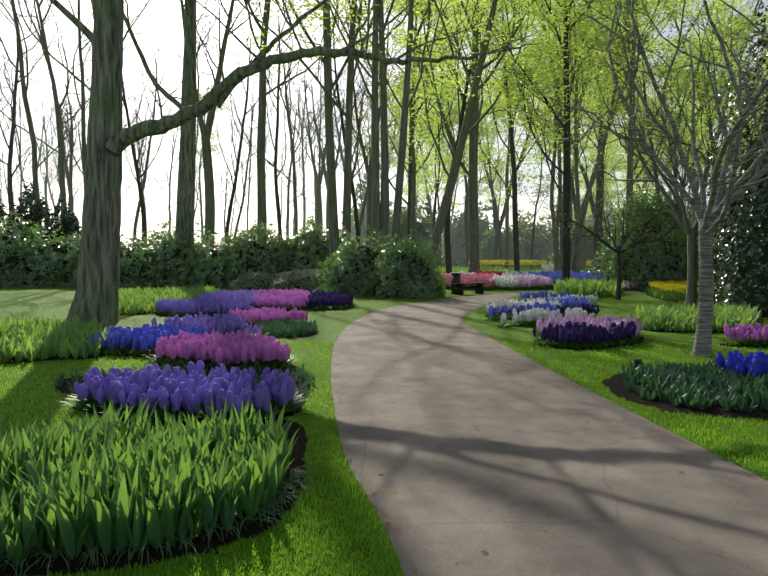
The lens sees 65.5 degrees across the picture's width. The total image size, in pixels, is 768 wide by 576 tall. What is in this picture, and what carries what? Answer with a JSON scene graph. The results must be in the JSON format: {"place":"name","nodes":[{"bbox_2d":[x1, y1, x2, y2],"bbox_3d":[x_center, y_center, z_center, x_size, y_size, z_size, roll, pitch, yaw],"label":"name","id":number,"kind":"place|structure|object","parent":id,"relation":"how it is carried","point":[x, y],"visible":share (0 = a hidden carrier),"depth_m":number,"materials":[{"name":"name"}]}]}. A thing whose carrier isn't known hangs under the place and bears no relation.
{"place":"outdoors","nodes":[
{"label":"outdoors","id":0,"kind":"place"},
{"bbox_2d":[168,83,230,245],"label":"tree","id":1,"kind":"object","parent":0,"point":[221,110],"depth_m":92.68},
{"bbox_2d":[0,266,767,575],"bbox_3d":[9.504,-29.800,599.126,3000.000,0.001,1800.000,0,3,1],"label":"lawn","id":2,"kind":"structure","parent":0,"point":[51,302],"depth_m":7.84,"materials":[{"name":"green plant"}]},
{"bbox_2d":[0,136,19,206],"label":"tree","id":3,"kind":"object","parent":2,"relation":"on","point":[12,178],"visible":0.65,"depth_m":103.29,"materials":[{"name":"brown plant"}]},
{"bbox_2d":[0,78,55,224],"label":"tree","id":4,"kind":"object","parent":2,"relation":"on","point":[21,173],"visible":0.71,"depth_m":88.93,"materials":[{"name":"brown plant"}]},
{"bbox_2d":[12,115,57,210],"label":"tree","id":5,"kind":"object","parent":2,"relation":"on","point":[41,137],"visible":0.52,"depth_m":113.45,"materials":[{"name":"brown plant"}]},
{"bbox_2d":[0,9,73,219],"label":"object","id":6,"kind":"object","parent":2,"relation":"on","point":[10,174],"visible":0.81,"depth_m":46.02,"materials":[{"name":"brown plant"}]},
{"bbox_2d":[19,93,58,219],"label":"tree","id":7,"kind":"object","parent":2,"relation":"on","point":[47,152],"visible":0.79,"depth_m":89.23,"materials":[{"name":"brown plant"}]},
{"bbox_2d":[28,74,86,235],"bbox_3d":[-28.819,-10.203,54.811,6.256,18.082,5.193,2,4,34],"label":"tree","id":8,"kind":"object","parent":2,"relation":"on","point":[69,174],"visible":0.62,"depth_m":55.31,"materials":[{"name":"brown plant"}]},
{"bbox_2d":[35,88,80,195],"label":"tree","id":9,"kind":"object","parent":2,"relation":"on","point":[67,133],"visible":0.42,"depth_m":84.95,"materials":[{"name":"brown plant"}]},
{"bbox_2d":[38,106,82,203],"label":"tree","id":10,"kind":"object","parent":2,"relation":"on","point":[56,152],"visible":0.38,"depth_m":79.06,"materials":[{"name":"brown plant"}]},
{"bbox_2d":[41,139,82,223],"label":"tree","id":11,"kind":"object","parent":2,"relation":"on","point":[51,194],"visible":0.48,"depth_m":110.46,"materials":[{"name":"brown plant"}]},
{"bbox_2d":[0,0,137,229],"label":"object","id":12,"kind":"object","parent":2,"relation":"on","point":[24,88],"visible":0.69,"depth_m":36.27,"materials":[{"name":"brown plant"}]},
{"bbox_2d":[0,0,139,218],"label":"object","id":13,"kind":"object","parent":2,"relation":"on","point":[43,41],"visible":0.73,"depth_m":43.70,"materials":[{"name":"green plant"}]},
{"bbox_2d":[20,0,127,188],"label":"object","id":14,"kind":"object","parent":2,"relation":"on","point":[80,48],"visible":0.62,"depth_m":39.85,"materials":[{"name":"brown plant"}]},
{"bbox_2d":[0,0,160,90],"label":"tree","id":15,"kind":"object","parent":2,"relation":"on","point":[66,68],"visible":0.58,"depth_m":42.88,"materials":[{"name":"brown plant"}]},
{"bbox_2d":[70,27,166,196],"bbox_3d":[-26.215,-14.726,58.801,10.275,26.817,5.245,0,3,-9],"label":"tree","id":16,"kind":"object","parent":2,"relation":"on","point":[88,107],"visible":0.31,"depth_m":58.42,"materials":[{"name":"brown plant"}]},
{"bbox_2d":[79,1,172,246],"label":"tree","id":17,"kind":"object","parent":2,"relation":"on","point":[138,177],"visible":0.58,"depth_m":44.42,"materials":[{"name":"brown plant"}]},
{"bbox_2d":[123,107,167,238],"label":"tree","id":18,"kind":"object","parent":2,"relation":"on","point":[146,178],"visible":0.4,"depth_m":104.16,"materials":[{"name":"brown plant"}]},
{"bbox_2d":[122,106,169,226],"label":"tree","id":19,"kind":"object","parent":2,"relation":"on","point":[145,207],"visible":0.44,"depth_m":94.06,"materials":[{"name":"brown plant"}]},
{"bbox_2d":[123,48,181,247],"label":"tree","id":20,"kind":"object","parent":2,"relation":"on","point":[138,205],"visible":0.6,"depth_m":69.72,"materials":[{"name":"brown plant"}]},
{"bbox_2d":[127,107,179,234],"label":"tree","id":21,"kind":"object","parent":2,"relation":"on","point":[169,194],"visible":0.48,"depth_m":101.36,"materials":[{"name":"brown plant"}]},
{"bbox_2d":[124,0,195,255],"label":"beech tree","id":22,"kind":"object","parent":2,"relation":"on","point":[185,207],"visible":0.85,"depth_m":32.05,"materials":[{"name":"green plant"}]},
{"bbox_2d":[153,79,219,196],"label":"tree","id":23,"kind":"object","parent":2,"relation":"on","point":[196,143],"visible":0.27,"depth_m":75.74,"materials":[{"name":"brown plant"}]},
{"bbox_2d":[203,143,245,235],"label":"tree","id":24,"kind":"object","parent":2,"relation":"on","point":[226,197],"visible":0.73,"depth_m":97.67,"materials":[{"name":"brown plant"}]},
{"bbox_2d":[171,0,281,249],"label":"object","id":25,"kind":"object","parent":2,"relation":"on","point":[206,131],"visible":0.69,"depth_m":40.62,"materials":[{"name":"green plant"}]},
{"bbox_2d":[233,87,257,233],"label":"tree","id":26,"kind":"object","parent":2,"relation":"on","point":[248,188],"visible":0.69,"depth_m":79.83,"materials":[{"name":"brown plant"}]},
{"bbox_2d":[203,11,290,236],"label":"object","id":27,"kind":"object","parent":2,"relation":"on","point":[235,174],"visible":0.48,"depth_m":48.44,"materials":[{"name":"brown plant"}]},
{"bbox_2d":[214,88,280,236],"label":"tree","id":28,"kind":"object","parent":2,"relation":"on","point":[242,164],"visible":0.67,"depth_m":75.93,"materials":[{"name":"brown plant"}]},
{"bbox_2d":[225,2,322,238],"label":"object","id":29,"kind":"object","parent":2,"relation":"on","point":[275,147],"visible":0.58,"depth_m":50.44,"materials":[{"name":"brown plant"}]},
{"bbox_2d":[228,269,331,290],"bbox_3d":[-4.301,-0.307,27.931,6.603,1.255,2.459,1,3,15],"label":"azalea shrub","id":30,"kind":"object","parent":2,"relation":"on","point":[277,283],"visible":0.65,"depth_m":27.73,"materials":[{"name":"green plant"}]},
{"bbox_2d":[239,15,337,237],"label":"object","id":31,"kind":"object","parent":2,"relation":"on","point":[294,173],"visible":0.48,"depth_m":54.45,"materials":[{"name":"brown plant"}]},
{"bbox_2d":[251,88,326,238],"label":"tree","id":32,"kind":"object","parent":2,"relation":"on","point":[288,198],"visible":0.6,"depth_m":75.18,"materials":[{"name":"brown plant"}]},
{"bbox_2d":[244,0,360,240],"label":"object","id":33,"kind":"object","parent":2,"relation":"on","point":[261,184],"visible":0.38,"depth_m":38.28,"materials":[{"name":"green plant"}]},
{"bbox_2d":[49,0,556,324],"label":"tree","id":34,"kind":"object","parent":2,"relation":"on","point":[110,139],"visible":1,"depth_m":13.93,"materials":[{"name":"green plant"}]},
{"bbox_2d":[286,58,324,231],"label":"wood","id":35,"kind":"object","parent":2,"relation":"on","point":[303,190],"visible":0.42,"depth_m":114.90,"materials":[{"name":"brown plant"}]},
{"bbox_2d":[269,44,362,231],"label":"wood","id":36,"kind":"object","parent":2,"relation":"on","point":[318,182],"visible":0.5,"depth_m":65.68,"materials":[{"name":"brown plant"}]},
{"bbox_2d":[294,78,345,234],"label":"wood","id":37,"kind":"object","parent":2,"relation":"on","point":[336,160],"visible":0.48,"depth_m":70.33,"materials":[{"name":"brown plant"}]},
{"bbox_2d":[282,95,362,235],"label":"tree","id":38,"kind":"object","parent":2,"relation":"on","point":[310,159],"visible":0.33,"depth_m":85.35,"materials":[{"name":"brown plant"}]},
{"bbox_2d":[299,68,353,234],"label":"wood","id":39,"kind":"object","parent":2,"relation":"on","point":[323,164],"visible":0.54,"depth_m":69.41,"materials":[{"name":"brown plant"}]},
{"bbox_2d":[237,0,421,268],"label":"twin tree","id":40,"kind":"object","parent":2,"relation":"on","point":[347,113],"visible":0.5,"depth_m":29.06,"materials":[{"name":"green plant"}]},
{"bbox_2d":[290,10,392,247],"bbox_3d":[-2.246,-9.842,40.510,6.783,18.861,6.608,1,3,10],"label":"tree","id":41,"kind":"object","parent":2,"relation":"on","point":[356,218],"visible":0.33,"depth_m":40.11,"materials":[{"name":"brown plant"}]},
{"bbox_2d":[318,81,367,175],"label":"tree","id":42,"kind":"object","parent":2,"relation":"on","point":[342,157],"visible":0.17,"depth_m":90.43,"materials":[{"name":"brown plant"}]},
{"bbox_2d":[226,0,492,255],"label":"tree","id":43,"kind":"object","parent":2,"relation":"on","point":[379,210],"depth_m":26.76,"materials":[{"name":"plant"}]},
{"bbox_2d":[336,102,393,244],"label":"tree","id":44,"kind":"object","parent":2,"relation":"on","point":[364,223],"visible":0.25,"depth_m":83.82,"materials":[{"name":"brown plant"}]},
{"bbox_2d":[333,23,401,235],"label":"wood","id":45,"kind":"object","parent":2,"relation":"on","point":[362,211],"visible":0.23,"depth_m":71.00,"materials":[{"name":"brown plant"}]},
{"bbox_2d":[0,183,736,298],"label":"rhododendron shrub","id":46,"kind":"object","parent":2,"relation":"on","point":[380,271],"visible":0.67,"depth_m":30.70,"materials":[{"name":"green plant"}]},
{"bbox_2d":[341,9,412,246],"bbox_3d":[-0.349,-10.174,43.243,5.994,19.252,4.976,0,3,9],"label":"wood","id":47,"kind":"object","parent":2,"relation":"on","point":[368,168],"visible":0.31,"depth_m":43.75,"materials":[{"name":"brown plant"}]},
{"bbox_2d":[0,265,760,362],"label":"green plants","id":48,"kind":"object","parent":2,"relation":"on","point":[31,340],"visible":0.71,"depth_m":12.80,"materials":[{"name":"green plant"}]},
{"bbox_2d":[0,267,767,565],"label":"plant leaves","id":49,"kind":"object","parent":2,"relation":"on","point":[91,484],"depth_m":3.71,"materials":[{"name":"plant"}]},
{"bbox_2d":[0,293,767,575],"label":"bed soil","id":50,"kind":"structure","parent":2,"relation":"on","point":[615,384],"depth_m":4.19,"materials":[{"name":"soil"}]},
{"bbox_2d":[0,466,323,575],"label":"edging","id":51,"kind":"object","parent":50,"relation":"on","point":[185,540],"visible":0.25,"depth_m":3.32,"materials":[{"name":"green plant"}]},
{"bbox_2d":[0,2,767,318],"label":"holly shrub","id":52,"kind":"object","parent":2,"relation":"on","point":[49,221],"visible":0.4,"depth_m":16.77,"materials":[{"name":"green plant"}]},
{"bbox_2d":[0,105,767,316],"bbox_3d":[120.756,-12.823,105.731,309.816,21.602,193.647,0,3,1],"label":"shrub","id":53,"kind":"object","parent":2,"relation":"on","point":[749,267],"visible":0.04,"depth_m":27.29,"materials":[{"name":"green plant"}]},
{"bbox_2d":[346,24,425,231],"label":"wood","id":54,"kind":"object","parent":2,"relation":"on","point":[389,128],"visible":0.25,"depth_m":67.95,"materials":[{"name":"plant"}]},
{"bbox_2d":[53,265,767,423],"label":"flower leaves","id":55,"kind":"object","parent":2,"relation":"on","point":[672,295],"visible":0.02,"depth_m":9.90,"materials":[{"name":"green plant"}]},
{"bbox_2d":[91,322,208,350],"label":"hyacinths","id":56,"kind":"object","parent":55,"relation":"on","point":[143,337],"visible":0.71,"depth_m":9.85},
{"bbox_2d":[74,296,294,414],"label":"hyacinths","id":57,"kind":"object","parent":55,"relation":"on","point":[194,389],"visible":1,"depth_m":6.12,"materials":[{"name":"plant"}]},
{"bbox_2d":[151,289,261,333],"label":"hyacinths","id":58,"kind":"object","parent":55,"relation":"on","point":[228,322],"visible":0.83,"depth_m":12.05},
{"bbox_2d":[154,306,307,364],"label":"hyacinths","id":59,"kind":"object","parent":55,"relation":"on","point":[218,347],"visible":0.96,"depth_m":8.77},
{"bbox_2d":[441,272,497,286],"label":"pink flowers","id":60,"kind":"object","parent":55,"relation":"on","point":[480,277],"visible":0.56,"depth_m":29.39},
{"bbox_2d":[304,289,636,342],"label":"hyacinths","id":61,"kind":"object","parent":55,"relation":"on","point":[576,332],"visible":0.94,"depth_m":10.85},
{"bbox_2d":[252,288,767,341],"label":"hyacinths","id":62,"kind":"object","parent":55,"relation":"on","point":[273,297],"visible":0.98,"depth_m":17.66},
{"bbox_2d":[488,270,613,316],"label":"hyacinths","id":63,"kind":"object","parent":55,"relation":"on","point":[569,301],"visible":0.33,"depth_m":21.08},
{"bbox_2d":[514,267,644,335],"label":"hyacinths","id":64,"kind":"object","parent":55,"relation":"on","point":[607,320],"visible":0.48,"depth_m":12.10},
{"bbox_2d":[479,259,729,296],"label":"yellow flowers","id":65,"kind":"object","parent":55,"relation":"on","point":[678,286],"visible":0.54,"depth_m":26.03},
{"bbox_2d":[715,350,767,378],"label":"hyacinths","id":66,"kind":"object","parent":55,"relation":"on","point":[756,364],"visible":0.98,"depth_m":7.47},
{"bbox_2d":[341,0,479,245],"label":"leafy tree","id":67,"kind":"object","parent":2,"relation":"on","point":[408,203],"depth_m":50.99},
{"bbox_2d":[389,84,457,221],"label":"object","id":68,"kind":"object","parent":2,"relation":"on","point":[429,196],"depth_m":110.35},
{"bbox_2d":[451,273,460,294],"bbox_3d":[3.049,-0.186,25.364,0.350,0.910,0.350,-2,4,-39],"label":"litter bin","id":69,"kind":"object","parent":2,"relation":"on","point":[455,277],"visible":0.75,"depth_m":25.25,"materials":[{"name":"black metal"}]},
{"bbox_2d":[452,282,486,294],"bbox_3d":[3.636,0.026,25.415,1.700,0.480,0.435,-2,4,-39],"label":"bench","id":70,"kind":"object","parent":2,"relation":"on","point":[478,287],"visible":1,"depth_m":25.22,"materials":[{"name":"brown wood"}]},
{"bbox_2d":[425,82,517,266],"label":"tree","id":71,"kind":"object","parent":2,"relation":"on","point":[466,219],"depth_m":75.48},
{"bbox_2d":[367,0,577,264],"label":"leaning tree","id":72,"kind":"object","parent":2,"relation":"on","point":[452,175],"depth_m":32.44,"materials":[{"name":"plant"}]},
{"bbox_2d":[385,0,563,261],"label":"tall beech tree","id":73,"kind":"object","parent":2,"relation":"on","point":[472,173],"depth_m":42.53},
{"bbox_2d":[431,51,525,266],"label":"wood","id":74,"kind":"object","parent":2,"relation":"on","point":[497,214],"depth_m":78.15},
{"bbox_2d":[458,92,527,266],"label":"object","id":75,"kind":"object","parent":2,"relation":"on","point":[495,224],"depth_m":76.33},
{"bbox_2d":[456,0,571,271],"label":"leafy tree","id":76,"kind":"object","parent":2,"relation":"on","point":[514,212],"depth_m":47.22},
{"bbox_2d":[479,15,552,268],"bbox_3d":[13.537,-13.797,57.757,8.418,25.048,7.239,0,3,-6],"label":"tree","id":77,"kind":"object","parent":2,"relation":"on","point":[507,181],"depth_m":57.19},
{"bbox_2d":[339,173,727,269],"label":"trees","id":78,"kind":"object","parent":2,"relation":"on","point":[487,242],"visible":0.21,"depth_m":91.06,"materials":[{"name":"green plant"}]},
{"bbox_2d":[482,23,590,266],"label":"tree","id":79,"kind":"object","parent":2,"relation":"on","point":[496,242],"depth_m":73.22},
{"bbox_2d":[471,0,623,280],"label":"leafy tree","id":80,"kind":"object","parent":2,"relation":"on","point":[524,56],"depth_m":30.38,"materials":[{"name":"plant"}]},
{"bbox_2d":[517,46,636,260],"bbox_3d":[19.890,-14.969,64.599,14.466,26.683,11.260,2,3,27],"label":"tree","id":81,"kind":"object","parent":2,"relation":"on","point":[585,177],"depth_m":63.25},
{"bbox_2d":[487,0,703,272],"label":"tree cluster","id":82,"kind":"object","parent":2,"relation":"on","point":[581,214],"depth_m":48.24,"materials":[{"name":"plant"}]},
{"bbox_2d":[542,1,665,266],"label":"tree","id":83,"kind":"object","parent":2,"relation":"on","point":[599,195],"depth_m":54.58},
{"bbox_2d":[519,185,694,299],"bbox_3d":[8.285,-1.726,22.169,6.680,4.536,5.393,0,3,1],"label":"tree","id":84,"kind":"object","parent":2,"relation":"on","point":[618,251],"depth_m":22.06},
{"bbox_2d":[487,0,767,356],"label":"tree","id":85,"kind":"object","parent":2,"relation":"on","point":[709,222],"depth_m":9.37,"materials":[{"name":"plant"}]},
{"bbox_2d":[617,78,676,195],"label":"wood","id":86,"kind":"object","parent":2,"relation":"on","point":[645,122],"depth_m":69.55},
{"bbox_2d":[608,0,702,200],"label":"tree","id":87,"kind":"object","parent":2,"relation":"on","point":[650,138],"visible":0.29,"depth_m":49.11,"materials":[{"name":"plant"}]},
{"bbox_2d":[572,0,753,209],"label":"leafy tree","id":88,"kind":"object","parent":2,"relation":"on","point":[619,39],"depth_m":39.29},
{"bbox_2d":[575,18,766,305],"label":"cherry tree","id":89,"kind":"object","parent":2,"relation":"on","point":[678,208],"depth_m":18.42,"materials":[{"name":"plant"}]},
{"bbox_2d":[629,47,731,201],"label":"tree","id":90,"kind":"object","parent":2,"relation":"on","point":[643,116],"depth_m":70.13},
{"bbox_2d":[607,10,767,202],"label":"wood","id":91,"kind":"object","parent":2,"relation":"on","point":[683,77],"depth_m":51.72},
{"bbox_2d":[648,81,740,225],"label":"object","id":92,"kind":"object","parent":2,"relation":"on","point":[697,181],"depth_m":75.04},
{"bbox_2d":[637,0,764,209],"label":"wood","id":93,"kind":"object","parent":2,"relation":"on","point":[744,6],"depth_m":57.22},
{"bbox_2d":[658,21,767,235],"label":"tree","id":94,"kind":"object","parent":2,"relation":"on","point":[717,55],"depth_m":45.88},
{"bbox_2d":[665,0,767,259],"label":"tree","id":95,"kind":"object","parent":2,"relation":"on","point":[720,6],"depth_m":53.75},
{"bbox_2d":[682,0,767,172],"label":"leafy tree","id":96,"kind":"object","parent":2,"relation":"on","point":[713,115],"depth_m":32.57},
{"bbox_2d":[0,0,767,249],"label":"sky","id":97,"kind":"structure","parent":0,"point":[170,23],"materials":[{"name":"white"}]},
{"bbox_2d":[368,96,409,185],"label":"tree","id":98,"kind":"object","parent":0,"point":[393,160],"depth_m":80.28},
{"bbox_2d":[339,0,446,246],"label":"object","id":99,"kind":"object","parent":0,"point":[399,72],"depth_m":43.08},
{"bbox_2d":[379,31,451,210],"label":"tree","id":100,"kind":"object","parent":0,"point":[408,125],"depth_m":79.49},
{"bbox_2d":[403,152,430,209],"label":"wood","id":101,"kind":"object","parent":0,"point":[419,200],"depth_m":118.29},
{"bbox_2d":[391,75,467,260],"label":"tree","id":102,"kind":"object","parent":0,"point":[429,158],"depth_m":82.55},
{"bbox_2d":[391,99,468,225],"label":"tree","id":103,"kind":"object","parent":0,"point":[431,167],"depth_m":84.68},
{"bbox_2d":[416,140,459,240],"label":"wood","id":104,"kind":"object","parent":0,"point":[430,170],"depth_m":120.14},
{"bbox_2d":[394,72,494,265],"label":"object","id":105,"kind":"object","parent":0,"point":[446,156],"depth_m":52.03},
{"bbox_2d":[407,0,522,273],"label":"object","id":106,"kind":"object","parent":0,"point":[465,45],"depth_m":40.94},
{"bbox_2d":[462,148,494,201],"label":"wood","id":107,"kind":"object","parent":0,"point":[480,183],"depth_m":106.91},
{"bbox_2d":[478,157,519,217],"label":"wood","id":108,"kind":"object","parent":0,"point":[497,187],"depth_m":114.32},
{"bbox_2d":[502,102,592,267],"bbox_3d":[16.617,-10.639,61.743,9.249,18.243,11.353,-1,3,-20],"label":"tree","id":109,"kind":"object","parent":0,"point":[539,190],"depth_m":61.72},
{"bbox_2d":[331,291,767,575],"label":"asphalt path","id":110,"kind":"structure","parent":0,"point":[503,509],"depth_m":4.45,"materials":[{"name":"asphalt"}]},
{"bbox_2d":[318,302,767,573],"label":"path debris","id":111,"kind":"object","parent":110,"relation":"on","point":[415,569],"visible":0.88,"depth_m":4.41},
{"bbox_2d":[524,76,622,235],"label":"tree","id":112,"kind":"object","parent":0,"point":[592,156],"depth_m":79.80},
{"bbox_2d":[449,264,730,322],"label":"plants","id":113,"kind":"object","parent":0,"point":[505,279],"depth_m":16.56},
{"bbox_2d":[580,129,624,202],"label":"tree","id":114,"kind":"object","parent":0,"point":[607,177],"depth_m":85.12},
{"bbox_2d":[581,140,625,217],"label":"tree","id":115,"kind":"object","parent":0,"point":[612,190],"depth_m":107.83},
{"bbox_2d":[580,58,627,222],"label":"tree","id":116,"kind":"object","parent":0,"point":[607,138],"depth_m":93.91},
{"bbox_2d":[583,83,659,196],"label":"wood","id":117,"kind":"object","parent":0,"point":[588,123],"depth_m":72.61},
{"bbox_2d":[596,80,673,195],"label":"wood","id":118,"kind":"object","parent":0,"point":[639,126],"depth_m":72.97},
{"bbox_2d":[604,126,682,214],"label":"tree","id":119,"kind":"object","parent":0,"point":[649,187],"depth_m":63.82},
{"bbox_2d":[659,77,742,235],"bbox_3d":[30.863,-10.764,56.517,11.476,19.052,9.350,-2,3,-27],"label":"tree","id":120,"kind":"object","parent":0,"point":[699,126],"depth_m":56.17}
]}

